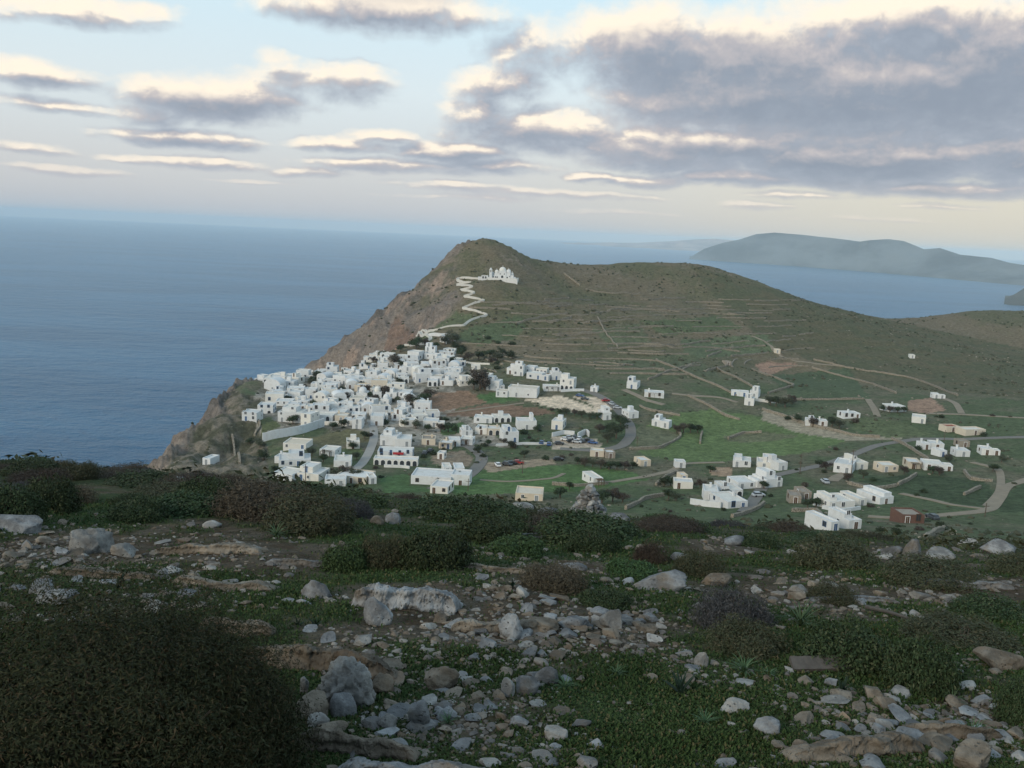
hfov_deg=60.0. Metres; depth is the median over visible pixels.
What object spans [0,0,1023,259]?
sky
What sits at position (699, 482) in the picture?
tree
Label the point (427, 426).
tree
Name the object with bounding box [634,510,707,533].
bush
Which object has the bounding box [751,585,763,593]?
stone
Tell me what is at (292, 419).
tree
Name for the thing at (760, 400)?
garden wall
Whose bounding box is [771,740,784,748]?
stone
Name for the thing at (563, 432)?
garden wall
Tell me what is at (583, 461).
tree
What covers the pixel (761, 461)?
house
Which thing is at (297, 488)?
bush
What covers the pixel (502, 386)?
house
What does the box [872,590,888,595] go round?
stone
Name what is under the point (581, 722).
stone
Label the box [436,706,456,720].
stone
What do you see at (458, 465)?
house
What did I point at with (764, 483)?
tree
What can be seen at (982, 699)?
stone
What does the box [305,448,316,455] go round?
tree
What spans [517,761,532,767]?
stone
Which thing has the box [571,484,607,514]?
cairn
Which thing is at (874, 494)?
house
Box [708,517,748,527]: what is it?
bush
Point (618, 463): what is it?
tree
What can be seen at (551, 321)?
stone wall
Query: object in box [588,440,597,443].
parked car
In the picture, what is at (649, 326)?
stone wall
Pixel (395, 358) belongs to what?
tree
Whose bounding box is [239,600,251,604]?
stone
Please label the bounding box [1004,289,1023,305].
dark headland
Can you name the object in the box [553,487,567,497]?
tree
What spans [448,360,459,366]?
house
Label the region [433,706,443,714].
stone
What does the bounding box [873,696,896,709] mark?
stone
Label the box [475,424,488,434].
house
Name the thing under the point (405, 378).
house
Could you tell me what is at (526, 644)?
stone
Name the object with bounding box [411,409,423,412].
house
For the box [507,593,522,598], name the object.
stone
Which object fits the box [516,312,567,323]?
stone wall
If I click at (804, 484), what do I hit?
shrub
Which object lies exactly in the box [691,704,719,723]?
asphodel
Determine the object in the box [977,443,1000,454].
house
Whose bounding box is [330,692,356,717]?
rock
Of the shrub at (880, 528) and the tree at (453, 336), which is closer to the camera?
the shrub at (880, 528)
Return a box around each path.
[403,276,487,345]
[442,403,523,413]
[479,473,565,481]
[608,461,724,482]
[622,389,663,404]
[672,393,737,402]
[752,336,841,366]
[828,472,846,481]
[865,399,880,416]
[868,478,1023,518]
[898,493,988,509]
[928,413,1023,417]
[942,398,964,412]
[970,462,1004,505]
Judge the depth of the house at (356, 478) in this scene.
287.40 m
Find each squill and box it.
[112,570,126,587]
[295,616,305,625]
[307,616,322,625]
[505,576,515,587]
[660,668,696,692]
[834,675,851,689]
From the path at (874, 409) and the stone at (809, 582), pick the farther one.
the path at (874, 409)
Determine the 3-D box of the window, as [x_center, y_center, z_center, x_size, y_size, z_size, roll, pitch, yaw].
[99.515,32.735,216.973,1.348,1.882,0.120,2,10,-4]
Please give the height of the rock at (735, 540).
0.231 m
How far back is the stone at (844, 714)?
5.09 m
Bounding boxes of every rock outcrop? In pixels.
[528,616,558,631]
[558,615,593,628]
[633,569,686,590]
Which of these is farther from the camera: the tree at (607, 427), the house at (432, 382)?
the house at (432, 382)
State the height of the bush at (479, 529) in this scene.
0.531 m
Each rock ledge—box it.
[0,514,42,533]
[48,566,170,580]
[148,542,269,555]
[171,575,279,591]
[201,616,277,637]
[242,643,397,679]
[265,558,337,567]
[292,727,420,761]
[338,756,484,767]
[351,582,462,614]
[451,619,546,633]
[463,563,525,573]
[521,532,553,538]
[778,730,924,763]
[806,595,899,603]
[893,723,1002,740]
[917,578,1014,589]
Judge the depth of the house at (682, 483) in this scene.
287.49 m
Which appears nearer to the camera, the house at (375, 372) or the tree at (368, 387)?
the tree at (368, 387)
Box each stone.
[0,562,9,567]
[0,602,14,608]
[2,550,17,558]
[9,584,27,589]
[21,540,32,548]
[35,536,52,543]
[39,531,54,534]
[50,557,70,565]
[53,546,69,555]
[64,547,84,555]
[72,575,82,581]
[99,579,116,584]
[139,593,154,598]
[154,539,170,543]
[156,567,167,574]
[166,566,183,573]
[178,588,196,595]
[188,571,199,575]
[222,579,238,582]
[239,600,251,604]
[281,597,294,600]
[296,599,310,604]
[302,624,317,631]
[317,720,348,730]
[320,631,335,642]
[349,749,354,757]
[353,634,371,645]
[361,716,380,729]
[374,727,399,736]
[377,642,389,648]
[378,711,386,716]
[383,658,403,669]
[383,698,396,705]
[387,702,409,717]
[393,737,407,744]
[394,671,404,686]
[406,719,436,732]
[419,623,436,628]
[421,693,436,704]
[433,612,446,622]
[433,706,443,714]
[435,687,447,692]
[435,700,451,707]
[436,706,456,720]
[438,633,449,638]
[438,725,451,731]
[443,619,459,627]
[444,686,462,696]
[451,737,470,750]
[454,707,464,715]
[459,671,467,676]
[460,676,472,680]
[461,678,479,686]
[464,713,480,720]
[466,653,480,661]
[470,690,485,699]
[473,628,486,634]
[473,703,486,712]
[475,574,488,579]
[478,757,500,767]
[479,637,496,649]
[480,676,492,682]
[484,699,497,710]
[492,689,505,699]
[493,591,506,599]
[495,585,511,591]
[495,712,506,719]
[499,666,512,675]
[500,751,514,757]
[502,729,513,737]
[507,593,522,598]
[512,746,525,754]
[516,586,528,596]
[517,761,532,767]
[518,632,529,639]
[518,640,533,647]
[520,602,532,612]
[520,646,536,656]
[523,628,532,635]
[523,636,534,641]
[525,671,537,676]
[529,699,546,706]
[532,749,552,759]
[534,657,548,665]
[535,632,548,636]
[537,649,548,657]
[538,595,556,599]
[540,599,556,605]
[544,613,556,618]
[545,757,557,766]
[547,630,556,634]
[548,636,561,645]
[548,650,566,660]
[549,743,562,749]
[550,593,569,601]
[553,705,569,713]
[559,627,577,637]
[561,674,571,681]
[570,625,587,631]
[572,719,591,726]
[586,633,601,639]
[587,738,603,747]
[590,606,608,616]
[591,614,599,624]
[592,620,605,628]
[600,577,613,582]
[602,628,620,638]
[609,639,622,646]
[622,577,633,584]
[622,614,632,618]
[622,619,633,624]
[632,620,643,626]
[634,618,645,623]
[635,623,657,633]
[641,608,657,613]
[643,613,657,621]
[647,633,662,642]
[647,673,657,678]
[676,650,692,656]
[677,673,694,683]
[684,664,700,669]
[714,757,736,767]
[735,678,753,686]
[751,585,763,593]
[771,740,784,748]
[776,577,787,583]
[787,592,805,599]
[792,739,807,745]
[793,711,813,724]
[797,675,813,684]
[807,580,821,585]
[819,729,844,738]
[821,694,849,704]
[824,678,836,686]
[830,688,851,702]
[834,750,853,763]
[836,722,850,731]
[839,711,850,721]
[849,761,857,767]
[852,700,865,712]
[853,723,866,731]
[854,598,866,604]
[859,754,885,767]
[864,685,883,698]
[867,712,883,718]
[871,723,885,732]
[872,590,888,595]
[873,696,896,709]
[875,718,894,729]
[878,553,892,559]
[885,719,898,725]
[888,703,911,723]
[889,684,910,698]
[890,695,900,702]
[896,726,923,739]
[906,719,919,723]
[909,591,930,598]
[909,609,921,616]
[918,732,952,745]
[922,729,936,733]
[923,709,934,714]
[923,712,934,718]
[923,720,942,723]
[928,747,947,763]
[930,735,953,752]
[937,717,950,721]
[945,694,967,709]
[945,720,963,724]
[945,733,959,742]
[959,705,978,717]
[961,680,975,689]
[966,733,985,740]
[970,694,990,704]
[977,713,992,720]
[980,720,1002,727]
[989,668,1002,674]
[989,744,1002,754]
[990,729,1012,740]
[991,748,1000,757]
[1006,726,1023,738]
[1011,750,1023,760]
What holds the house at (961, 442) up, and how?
on the ground at (220, 422)
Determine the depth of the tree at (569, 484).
285.09 m
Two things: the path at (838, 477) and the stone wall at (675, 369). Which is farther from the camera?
the stone wall at (675, 369)
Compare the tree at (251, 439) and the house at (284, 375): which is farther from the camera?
the house at (284, 375)
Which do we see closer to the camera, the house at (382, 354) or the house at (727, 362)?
the house at (382, 354)
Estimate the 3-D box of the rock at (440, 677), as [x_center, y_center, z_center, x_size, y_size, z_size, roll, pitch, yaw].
[-0.426,1.795,5.357,0.216,0.203,0.177,3,10,0]
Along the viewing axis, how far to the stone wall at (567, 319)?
621.98 m
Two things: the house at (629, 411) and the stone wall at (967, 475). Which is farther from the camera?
the house at (629, 411)
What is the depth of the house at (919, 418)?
395.64 m
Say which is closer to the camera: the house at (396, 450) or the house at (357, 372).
the house at (396, 450)
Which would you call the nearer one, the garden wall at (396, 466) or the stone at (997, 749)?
the stone at (997, 749)
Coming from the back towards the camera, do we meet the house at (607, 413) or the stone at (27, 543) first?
the house at (607, 413)
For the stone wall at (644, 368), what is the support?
on the ground at (220, 422)
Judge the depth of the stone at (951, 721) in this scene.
4.94 m
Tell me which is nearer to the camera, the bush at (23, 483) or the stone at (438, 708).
the stone at (438, 708)
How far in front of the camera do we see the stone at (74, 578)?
8.47 m
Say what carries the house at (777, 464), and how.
on the ground at (220, 422)
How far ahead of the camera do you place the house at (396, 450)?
328.51 m
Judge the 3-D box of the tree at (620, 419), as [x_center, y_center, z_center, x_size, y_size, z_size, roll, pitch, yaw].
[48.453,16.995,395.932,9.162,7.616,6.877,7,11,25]
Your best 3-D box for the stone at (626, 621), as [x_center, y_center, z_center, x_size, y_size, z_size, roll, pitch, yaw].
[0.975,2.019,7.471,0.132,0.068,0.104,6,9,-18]
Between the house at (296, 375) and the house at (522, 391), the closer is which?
the house at (522, 391)
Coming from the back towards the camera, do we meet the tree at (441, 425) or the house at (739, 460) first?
the tree at (441, 425)
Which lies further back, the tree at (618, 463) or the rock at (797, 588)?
the tree at (618, 463)
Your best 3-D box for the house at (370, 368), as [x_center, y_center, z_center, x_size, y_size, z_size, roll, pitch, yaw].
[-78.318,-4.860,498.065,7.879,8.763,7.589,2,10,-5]
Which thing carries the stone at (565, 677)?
on the ground at (220, 422)
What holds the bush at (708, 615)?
on the ground at (220, 422)
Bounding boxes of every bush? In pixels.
[0,458,65,477]
[0,459,19,464]
[0,477,53,520]
[0,480,36,491]
[0,527,332,767]
[1,462,13,468]
[1,467,73,482]
[14,455,58,463]
[23,473,86,513]
[53,458,104,480]
[72,482,99,505]
[94,466,142,478]
[96,468,184,488]
[103,495,173,523]
[105,459,152,472]
[107,492,151,504]
[126,479,193,497]
[150,488,223,518]
[152,468,222,492]
[174,472,235,499]
[176,469,220,478]
[203,473,317,522]
[214,470,251,486]
[228,476,281,492]
[256,486,360,536]
[267,486,317,496]
[310,483,350,494]
[316,488,390,508]
[317,538,373,572]
[332,493,377,519]
[352,488,387,494]
[357,530,407,570]
[390,491,420,499]
[393,523,480,571]
[397,494,445,515]
[415,492,513,522]
[451,513,521,544]
[478,507,536,532]
[484,532,550,559]
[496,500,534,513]
[515,558,591,595]
[519,511,558,532]
[520,505,568,519]
[531,506,649,544]
[561,525,622,553]
[577,585,638,610]
[602,556,658,579]
[630,538,673,564]
[633,515,695,533]
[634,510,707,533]
[637,512,679,521]
[667,516,711,532]
[670,546,728,578]
[685,578,780,630]
[698,611,792,662]
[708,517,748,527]
[740,531,783,549]
[749,525,774,531]
[750,522,777,530]
[768,517,816,534]
[781,527,861,547]
[785,529,882,570]
[791,607,895,680]
[803,578,860,606]
[817,531,863,545]
[839,528,870,538]
[858,530,902,541]
[871,549,990,593]
[878,628,969,702]
[895,605,1023,651]
[946,589,1023,622]
[983,550,1023,576]
[989,673,1023,724]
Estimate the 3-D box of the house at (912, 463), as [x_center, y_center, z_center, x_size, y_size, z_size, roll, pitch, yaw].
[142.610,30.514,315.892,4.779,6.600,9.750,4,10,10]
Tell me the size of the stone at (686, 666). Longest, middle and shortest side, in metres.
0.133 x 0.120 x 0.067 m
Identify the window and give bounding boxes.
[916,514,921,521]
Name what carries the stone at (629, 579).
on the ground at (220, 422)
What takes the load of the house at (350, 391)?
on the ground at (220, 422)
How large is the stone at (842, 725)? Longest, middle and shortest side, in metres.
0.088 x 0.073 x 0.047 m
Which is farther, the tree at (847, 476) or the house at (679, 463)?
the house at (679, 463)
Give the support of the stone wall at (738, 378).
on the ground at (220, 422)
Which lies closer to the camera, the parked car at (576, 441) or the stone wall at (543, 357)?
the parked car at (576, 441)
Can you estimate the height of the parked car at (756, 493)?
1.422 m
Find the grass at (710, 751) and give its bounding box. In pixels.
[0,497,1023,767]
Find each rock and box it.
[29,578,53,594]
[36,589,79,604]
[110,543,136,557]
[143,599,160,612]
[202,520,221,527]
[296,689,328,719]
[300,676,308,692]
[301,580,331,598]
[307,712,329,727]
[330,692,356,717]
[363,597,392,625]
[372,673,393,693]
[378,713,397,728]
[408,699,429,724]
[424,666,459,689]
[501,677,514,696]
[510,715,528,726]
[512,502,533,509]
[516,675,539,694]
[535,666,558,684]
[537,507,557,513]
[544,725,567,741]
[560,562,586,570]
[577,755,597,767]
[599,609,621,629]
[609,512,630,520]
[670,552,690,561]
[694,652,708,666]
[701,573,731,586]
[720,697,749,712]
[724,535,743,545]
[753,716,780,734]
[789,584,808,594]
[925,546,955,559]
[953,738,990,767]
[972,646,1023,670]
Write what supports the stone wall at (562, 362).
on the ground at (220, 422)
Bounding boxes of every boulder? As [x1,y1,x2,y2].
[68,527,114,553]
[316,656,376,709]
[370,515,384,524]
[385,512,400,524]
[498,613,522,639]
[880,546,901,557]
[902,539,920,558]
[957,538,977,545]
[980,538,1015,555]
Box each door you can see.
[833,523,837,529]
[853,521,858,528]
[905,516,910,522]
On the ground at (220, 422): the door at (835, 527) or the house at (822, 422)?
the house at (822, 422)
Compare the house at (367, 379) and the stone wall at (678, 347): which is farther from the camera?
the stone wall at (678, 347)
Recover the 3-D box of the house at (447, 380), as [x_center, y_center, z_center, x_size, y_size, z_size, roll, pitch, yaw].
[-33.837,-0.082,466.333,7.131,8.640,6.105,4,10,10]
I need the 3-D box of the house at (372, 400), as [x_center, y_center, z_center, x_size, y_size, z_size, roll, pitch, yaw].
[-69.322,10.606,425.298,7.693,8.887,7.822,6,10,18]
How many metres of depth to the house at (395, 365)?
509.34 m
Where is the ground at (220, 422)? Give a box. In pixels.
[0,238,1023,767]
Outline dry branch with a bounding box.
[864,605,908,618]
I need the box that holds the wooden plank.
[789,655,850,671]
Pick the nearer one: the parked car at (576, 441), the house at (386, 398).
the parked car at (576, 441)
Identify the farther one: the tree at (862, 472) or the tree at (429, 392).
the tree at (429, 392)
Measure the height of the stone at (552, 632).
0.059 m
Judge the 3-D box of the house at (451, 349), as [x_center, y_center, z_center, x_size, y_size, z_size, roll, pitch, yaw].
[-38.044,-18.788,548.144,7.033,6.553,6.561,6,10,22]
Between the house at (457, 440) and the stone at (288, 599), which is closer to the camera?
the stone at (288, 599)
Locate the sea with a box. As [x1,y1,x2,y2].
[0,216,1023,466]
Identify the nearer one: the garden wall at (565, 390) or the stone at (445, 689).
the stone at (445, 689)
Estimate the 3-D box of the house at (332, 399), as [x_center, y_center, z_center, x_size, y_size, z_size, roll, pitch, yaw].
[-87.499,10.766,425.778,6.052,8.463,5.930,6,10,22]
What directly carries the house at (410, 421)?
on the ground at (220, 422)
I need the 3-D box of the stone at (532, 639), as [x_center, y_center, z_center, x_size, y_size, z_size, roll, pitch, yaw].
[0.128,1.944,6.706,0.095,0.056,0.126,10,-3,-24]
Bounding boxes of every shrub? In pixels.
[519,428,528,433]
[541,454,549,459]
[801,482,808,486]
[851,417,859,422]
[875,526,885,531]
[890,527,902,534]
[913,526,924,530]
[935,521,947,526]
[979,431,987,436]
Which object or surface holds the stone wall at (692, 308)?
on the ground at (220, 422)
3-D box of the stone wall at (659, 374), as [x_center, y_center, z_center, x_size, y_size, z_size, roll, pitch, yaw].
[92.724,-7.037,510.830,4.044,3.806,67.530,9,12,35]
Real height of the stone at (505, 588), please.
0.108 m
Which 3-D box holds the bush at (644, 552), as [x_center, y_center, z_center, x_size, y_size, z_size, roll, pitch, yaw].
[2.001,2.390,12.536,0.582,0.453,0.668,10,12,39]
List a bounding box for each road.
[353,420,377,468]
[426,444,487,488]
[560,388,635,451]
[737,436,1023,510]
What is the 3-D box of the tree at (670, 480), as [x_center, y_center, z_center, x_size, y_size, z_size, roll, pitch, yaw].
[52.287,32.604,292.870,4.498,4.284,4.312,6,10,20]
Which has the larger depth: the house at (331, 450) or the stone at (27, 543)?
the house at (331, 450)
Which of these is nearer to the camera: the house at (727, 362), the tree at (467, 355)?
the tree at (467, 355)
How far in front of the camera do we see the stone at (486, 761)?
4.09 m
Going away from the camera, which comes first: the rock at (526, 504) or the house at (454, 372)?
the rock at (526, 504)
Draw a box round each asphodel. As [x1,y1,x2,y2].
[268,521,292,537]
[438,710,455,723]
[551,673,580,688]
[608,661,626,674]
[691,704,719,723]
[726,650,756,677]
[757,666,777,676]
[770,597,822,625]
[935,684,969,704]
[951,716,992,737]
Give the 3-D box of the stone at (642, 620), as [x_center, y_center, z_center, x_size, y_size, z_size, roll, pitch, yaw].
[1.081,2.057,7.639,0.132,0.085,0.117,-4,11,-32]
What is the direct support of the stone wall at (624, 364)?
on the ground at (220, 422)
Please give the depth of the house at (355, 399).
432.34 m
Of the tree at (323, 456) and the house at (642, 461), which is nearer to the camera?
the tree at (323, 456)
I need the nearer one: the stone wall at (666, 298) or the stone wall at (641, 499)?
the stone wall at (641, 499)
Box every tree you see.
[245,437,254,443]
[254,438,266,447]
[257,449,269,459]
[270,465,280,470]
[286,414,298,423]
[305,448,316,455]
[318,453,328,461]
[328,422,338,429]
[329,468,343,473]
[337,419,349,426]
[338,465,353,471]
[347,440,357,448]
[348,468,361,473]
[352,452,360,459]
[360,384,370,390]
[360,431,369,438]
[370,356,377,362]
[380,385,389,393]
[387,353,400,361]
[395,377,404,381]
[396,344,404,351]
[400,418,408,424]
[403,393,414,401]
[407,337,423,348]
[410,397,420,401]
[412,419,421,428]
[417,393,430,399]
[419,338,428,346]
[421,388,438,399]
[423,424,432,430]
[436,422,445,431]
[439,335,448,344]
[442,423,455,431]
[444,330,461,341]
[450,342,459,347]
[451,425,458,432]
[456,347,466,356]
[461,352,474,361]
[466,377,481,389]
[469,367,490,389]
[473,351,486,359]
[473,445,482,451]
[478,378,489,390]
[484,350,495,357]
[492,350,504,360]
[497,347,506,353]
[507,350,514,358]
[508,441,516,446]
[520,449,530,457]
[533,424,540,431]
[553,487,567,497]
[561,407,570,414]
[566,481,573,489]
[576,410,586,417]
[579,457,587,465]
[588,458,598,466]
[593,412,602,418]
[594,423,604,432]
[595,459,606,468]
[596,489,610,502]
[601,430,615,442]
[603,460,616,469]
[604,422,615,429]
[605,488,619,501]
[606,423,628,438]
[611,414,629,423]
[615,461,622,469]
[616,492,630,502]
[620,461,630,469]
[630,461,637,468]
[659,476,669,485]
[662,489,676,498]
[664,475,672,485]
[669,492,681,500]
[672,425,681,432]
[679,422,688,432]
[688,423,696,432]
[693,479,706,487]
[694,424,702,432]
[706,465,716,471]
[759,481,768,487]
[765,395,773,404]
[771,396,781,405]
[776,396,793,406]
[788,395,796,401]
[793,413,802,419]
[801,500,814,507]
[809,417,818,426]
[809,498,823,506]
[820,461,833,469]
[829,417,837,426]
[833,419,844,428]
[843,473,853,480]
[858,468,868,477]
[886,405,894,412]
[899,466,908,473]
[927,466,934,473]
[934,465,944,474]
[944,456,953,462]
[988,464,1000,470]
[998,454,1006,461]
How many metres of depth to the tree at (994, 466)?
307.65 m
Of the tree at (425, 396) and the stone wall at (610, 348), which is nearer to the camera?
the tree at (425, 396)
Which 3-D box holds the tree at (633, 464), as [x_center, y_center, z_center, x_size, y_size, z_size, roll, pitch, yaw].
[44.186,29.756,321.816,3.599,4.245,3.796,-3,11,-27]
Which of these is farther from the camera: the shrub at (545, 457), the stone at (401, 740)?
the shrub at (545, 457)
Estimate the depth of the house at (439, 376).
470.98 m
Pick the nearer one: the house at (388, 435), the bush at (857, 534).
the bush at (857, 534)
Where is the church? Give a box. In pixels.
[478,267,518,283]
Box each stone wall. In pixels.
[231,434,240,463]
[253,419,260,435]
[462,342,526,346]
[469,306,510,309]
[474,301,514,302]
[491,321,523,322]
[492,302,571,305]
[501,300,549,302]
[503,355,555,363]
[511,312,546,314]
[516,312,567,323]
[522,328,578,328]
[524,355,562,359]
[532,316,571,322]
[538,337,588,340]
[540,361,584,364]
[541,349,618,351]
[544,297,568,299]
[545,319,583,320]
[545,343,590,345]
[548,304,571,307]
[552,331,591,334]
[552,481,608,486]
[556,330,639,335]
[558,314,587,315]
[564,273,579,285]
[567,327,624,329]
[574,318,633,323]
[576,358,656,360]
[585,363,632,365]
[586,288,639,294]
[589,361,623,364]
[590,310,610,313]
[595,367,663,369]
[597,316,617,346]
[605,306,679,311]
[606,314,661,317]
[607,308,631,310]
[607,344,674,349]
[610,372,689,374]
[611,336,656,337]
[613,342,739,351]
[617,352,688,354]
[619,308,669,310]
[624,492,664,509]
[628,325,673,328]
[628,349,664,351]
[629,431,681,449]
[639,405,679,415]
[640,297,685,299]
[646,305,675,306]
[647,364,700,379]
[655,358,736,395]
[655,469,680,485]
[658,363,691,370]
[659,313,693,314]
[659,332,719,334]
[670,307,716,309]
[675,340,710,345]
[685,301,723,302]
[687,394,740,419]
[692,326,744,326]
[696,312,744,314]
[705,346,732,351]
[705,364,726,371]
[707,351,721,356]
[712,340,749,344]
[716,317,766,318]
[716,367,752,387]
[718,299,749,299]
[727,430,761,438]
[728,312,771,313]
[730,344,765,348]
[731,352,768,356]
[731,500,765,517]
[734,333,775,334]
[746,303,787,304]
[752,368,793,393]
[756,325,791,326]
[762,407,879,437]
[764,319,805,321]
[766,338,790,341]
[768,365,807,367]
[770,357,798,359]
[781,397,863,399]
[784,347,814,350]
[791,507,822,513]
[812,366,896,393]
[813,358,958,395]
[847,481,896,488]
[891,437,928,458]
[897,472,916,485]
[924,525,945,535]
[963,469,992,481]
[963,485,981,494]
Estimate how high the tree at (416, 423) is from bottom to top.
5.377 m
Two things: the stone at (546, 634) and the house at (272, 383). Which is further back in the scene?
the house at (272, 383)
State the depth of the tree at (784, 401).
436.17 m
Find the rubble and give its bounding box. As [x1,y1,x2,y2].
[165,240,1023,538]
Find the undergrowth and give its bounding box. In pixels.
[0,450,1023,552]
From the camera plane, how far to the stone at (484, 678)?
5.49 m
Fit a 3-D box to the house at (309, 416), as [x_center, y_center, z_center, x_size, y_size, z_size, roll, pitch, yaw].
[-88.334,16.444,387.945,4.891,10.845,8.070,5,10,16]
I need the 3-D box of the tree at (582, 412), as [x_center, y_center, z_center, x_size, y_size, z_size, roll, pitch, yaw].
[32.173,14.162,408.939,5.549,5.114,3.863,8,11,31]
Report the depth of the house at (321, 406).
403.86 m
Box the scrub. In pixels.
[175,238,1023,539]
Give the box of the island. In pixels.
[690,233,1023,285]
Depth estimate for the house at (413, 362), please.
509.96 m
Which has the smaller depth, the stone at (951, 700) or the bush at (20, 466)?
the stone at (951, 700)
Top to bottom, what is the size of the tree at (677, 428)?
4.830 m
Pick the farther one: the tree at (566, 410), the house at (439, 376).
the house at (439, 376)
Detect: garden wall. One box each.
[262,418,323,441]
[324,421,342,424]
[384,464,409,468]
[429,333,446,343]
[466,361,489,364]
[496,442,551,445]
[552,430,574,436]
[561,389,583,391]
[577,429,589,436]
[690,498,721,507]
[755,398,775,402]
[822,505,860,510]
[880,409,904,411]
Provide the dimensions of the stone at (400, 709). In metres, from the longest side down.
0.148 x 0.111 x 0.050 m
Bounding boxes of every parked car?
[501,461,512,465]
[513,459,523,463]
[553,456,563,460]
[572,439,581,443]
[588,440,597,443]
[751,491,765,496]
[820,478,829,483]
[925,513,939,519]
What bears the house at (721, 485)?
on the ground at (220, 422)
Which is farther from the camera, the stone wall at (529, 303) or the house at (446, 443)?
the stone wall at (529, 303)
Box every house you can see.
[202,454,219,464]
[242,409,262,422]
[254,374,268,380]
[257,402,275,413]
[263,374,275,382]
[264,377,285,389]
[265,389,284,401]
[270,385,286,393]
[271,372,287,378]
[274,451,285,462]
[274,466,299,480]
[275,398,294,405]
[278,404,307,422]
[279,449,310,466]
[283,437,312,450]
[285,376,297,386]
[285,389,304,397]
[287,386,304,393]
[287,400,306,408]
[289,372,304,383]
[296,368,314,377]
[296,395,311,404]
[297,461,329,480]
[301,408,319,424]
[305,387,317,398]
[305,403,312,409]
[311,379,327,386]
[312,401,335,411]
[314,390,329,401]
[315,382,323,389]
[317,371,333,380]
[319,445,340,457]
[320,411,336,420]
[321,384,337,392]
[322,383,337,388]
[322,397,338,402]
[323,378,332,381]
[323,399,340,409]
[325,474,346,485]
[326,362,338,371]
[328,381,340,386]
[329,408,347,412]
[331,390,346,399]
[333,372,349,383]
[334,452,351,466]
[335,410,349,420]
[337,469,375,483]
[338,388,353,395]
[338,399,349,405]
[341,401,359,412]
[343,416,364,425]
[344,366,359,373]
[345,374,358,383]
[345,378,357,388]
[346,434,359,448]
[349,394,366,403]
[351,369,362,374]
[352,410,366,419]
[352,414,363,428]
[354,382,370,391]
[356,386,369,397]
[357,397,377,407]
[359,362,375,368]
[361,402,372,412]
[364,377,373,382]
[365,367,379,376]
[366,355,379,362]
[366,473,376,483]
[367,368,380,377]
[369,402,390,415]
[370,386,383,394]
[370,412,384,425]
[371,376,387,387]
[373,384,381,397]
[373,455,418,465]
[376,373,389,377]
[377,357,386,367]
[377,446,413,455]
[379,360,388,370]
[380,352,395,356]
[380,392,391,403]
[380,427,401,445]
[382,366,399,372]
[385,368,399,376]
[385,387,398,397]
[387,375,394,381]
[387,408,394,417]
[388,358,403,365]
[389,382,406,390]
[391,407,411,420]
[393,360,404,368]
[394,433,411,446]
[396,372,408,377]
[397,400,409,406]
[398,374,408,382]
[398,389,412,398]
[398,401,411,411]
[399,417,418,426]
[401,362,413,375]
[402,392,416,402]
[405,355,418,361]
[405,361,418,364]
[407,350,424,359]
[409,412,427,420]
[411,365,423,376]
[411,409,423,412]
[411,467,471,485]
[412,368,431,382]
[414,398,431,411]
[420,362,430,366]
[422,434,435,444]
[423,417,444,427]
[424,352,440,358]
[424,409,439,417]
[425,342,436,352]
[427,378,437,386]
[429,358,445,367]
[430,368,440,373]
[430,374,443,381]
[430,479,453,493]
[436,354,449,366]
[436,365,446,373]
[437,450,446,458]
[438,350,453,354]
[439,437,453,449]
[440,375,454,385]
[441,462,451,468]
[443,347,456,353]
[445,365,462,372]
[447,367,458,378]
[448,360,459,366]
[448,436,460,445]
[451,360,465,365]
[453,463,464,469]
[455,375,471,386]
[459,425,472,435]
[460,434,474,445]
[471,364,479,369]
[474,412,492,422]
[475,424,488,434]
[486,375,502,389]
[487,424,499,434]
[491,410,510,422]
[494,384,504,390]
[496,383,539,397]
[499,424,518,442]
[507,363,513,374]
[513,360,524,375]
[515,412,536,429]
[515,485,543,500]
[525,365,537,372]
[526,370,550,380]
[536,367,548,373]
[543,383,560,390]
[549,367,561,379]
[551,414,565,429]
[560,372,576,388]
[582,471,604,486]
[590,384,598,391]
[590,447,604,456]
[598,405,611,419]
[603,449,614,457]
[622,405,638,418]
[626,375,639,388]
[634,456,650,466]
[644,388,663,397]
[651,413,671,428]
[673,459,685,467]
[673,477,692,488]
[677,472,687,477]
[702,482,718,499]
[709,491,747,508]
[714,480,742,495]
[722,360,730,365]
[726,475,764,488]
[731,389,748,396]
[733,453,750,466]
[744,393,754,405]
[750,385,760,397]
[752,467,782,487]
[756,453,770,468]
[767,454,787,470]
[773,348,780,353]
[786,490,801,502]
[794,486,811,498]
[804,510,839,529]
[805,415,816,425]
[813,490,854,507]
[817,416,827,425]
[828,506,861,528]
[833,457,855,472]
[837,409,860,418]
[840,490,866,505]
[844,453,867,469]
[856,485,893,504]
[873,461,898,471]
[882,402,905,409]
[889,507,924,523]
[902,457,921,468]
[912,413,925,423]
[916,438,930,449]
[920,458,952,470]
[927,438,944,447]
[930,392,945,398]
[931,447,946,456]
[938,424,957,431]
[950,444,969,456]
[953,438,969,446]
[955,426,985,435]
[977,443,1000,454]
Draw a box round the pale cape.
[560,239,733,250]
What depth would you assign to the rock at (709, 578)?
10.59 m
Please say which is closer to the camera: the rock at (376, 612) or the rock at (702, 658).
the rock at (702, 658)
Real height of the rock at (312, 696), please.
0.195 m
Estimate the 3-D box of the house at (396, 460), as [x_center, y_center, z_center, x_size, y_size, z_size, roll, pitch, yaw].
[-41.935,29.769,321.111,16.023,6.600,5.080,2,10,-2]
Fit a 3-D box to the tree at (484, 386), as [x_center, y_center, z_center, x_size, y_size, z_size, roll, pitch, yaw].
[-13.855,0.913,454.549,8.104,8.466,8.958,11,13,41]
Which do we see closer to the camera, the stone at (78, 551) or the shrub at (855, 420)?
the stone at (78, 551)

